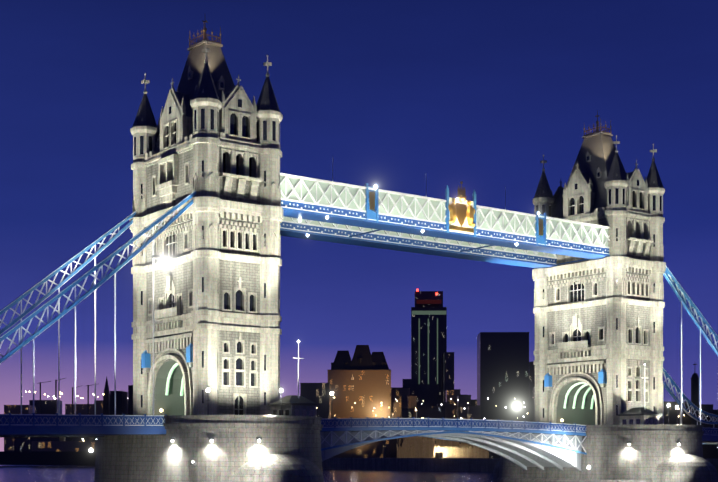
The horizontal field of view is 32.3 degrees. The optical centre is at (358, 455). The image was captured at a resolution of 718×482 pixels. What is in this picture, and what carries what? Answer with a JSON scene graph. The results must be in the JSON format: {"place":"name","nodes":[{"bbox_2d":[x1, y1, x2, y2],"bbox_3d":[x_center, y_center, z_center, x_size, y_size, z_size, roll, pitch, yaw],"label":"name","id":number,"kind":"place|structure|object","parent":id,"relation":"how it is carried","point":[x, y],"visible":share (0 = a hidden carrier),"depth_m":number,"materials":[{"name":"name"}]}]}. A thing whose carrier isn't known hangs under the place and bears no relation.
{"place":"outdoors","nodes":[
{"label":"outdoors","id":0,"kind":"place"},
{"bbox_2d":[0,465,492,481],"bbox_3d":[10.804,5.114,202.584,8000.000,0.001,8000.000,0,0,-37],"label":"river water","id":1,"kind":"structure","parent":0,"point":[43,473],"depth_m":318.28,"materials":[{"name":"blue liquid"}]},
{"bbox_2d":[94,415,323,481],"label":"pier","id":2,"kind":"structure","parent":1,"relation":"in","point":[287,448],"depth_m":160.67,"materials":[{"name":"stone"}]},
{"bbox_2d":[130,20,283,415],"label":"tower","id":3,"kind":"structure","parent":2,"relation":"on","point":[212,138],"depth_m":171.88,"materials":[{"name":"stone"}]},
{"bbox_2d":[0,190,195,436],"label":"side span","id":4,"kind":"object","parent":3,"relation":"attached to","point":[33,424],"visible":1,"depth_m":159.65,"materials":[{"name":"blue metal"}]},
{"bbox_2d":[280,164,609,267],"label":"walkways","id":5,"kind":"structure","parent":3,"relation":"attached to","point":[461,227],"depth_m":197.70,"materials":[{"name":"white paint"}]},
{"bbox_2d":[89,185,680,468],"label":"lamps","id":6,"kind":"object","parent":2,"relation":"attached to","point":[167,262],"visible":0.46,"depth_m":163.41,"materials":[{"name":"white"}]},
{"bbox_2d":[160,340,677,424],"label":"pier top furniture","id":7,"kind":"object","parent":2,"relation":"on","point":[295,405],"visible":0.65,"depth_m":168.92,"materials":[{"name":"grey concrete"}]},
{"bbox_2d":[320,417,586,470],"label":"bascule span","id":8,"kind":"object","parent":2,"relation":"attached to","point":[524,444],"visible":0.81,"depth_m":203.24,"materials":[{"name":"blue metal"}]},
{"bbox_2d":[492,424,717,481],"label":"pier","id":9,"kind":"structure","parent":1,"relation":"in","point":[653,453],"depth_m":209.79,"materials":[{"name":"stone"}]},
{"bbox_2d":[532,110,665,424],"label":"tower","id":10,"kind":"structure","parent":9,"relation":"on","point":[598,332],"depth_m":221.61,"materials":[{"name":"stone"}]},
{"bbox_2d":[663,266,717,444],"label":"side span","id":11,"kind":"object","parent":10,"relation":"attached to","point":[710,436],"visible":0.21,"depth_m":232.45,"materials":[{"name":"blue metal"}]},
{"bbox_2d":[0,289,717,473],"bbox_3d":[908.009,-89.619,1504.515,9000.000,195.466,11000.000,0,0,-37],"label":"city","id":12,"kind":"object","parent":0,"point":[359,384],"visible":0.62,"depth_m":705.49,"materials":[{"name":"grey"}]},
{"bbox_2d":[382,438,490,457],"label":"trees","id":13,"kind":"object","parent":12,"relation":"on","point":[384,442],"visible":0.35,"depth_m":476.61,"materials":[{"name":"black plant"}]},
{"bbox_2d":[0,0,717,450],"label":"sky","id":14,"kind":"structure","parent":0,"point":[414,97],"materials":[{"name":"blue"}]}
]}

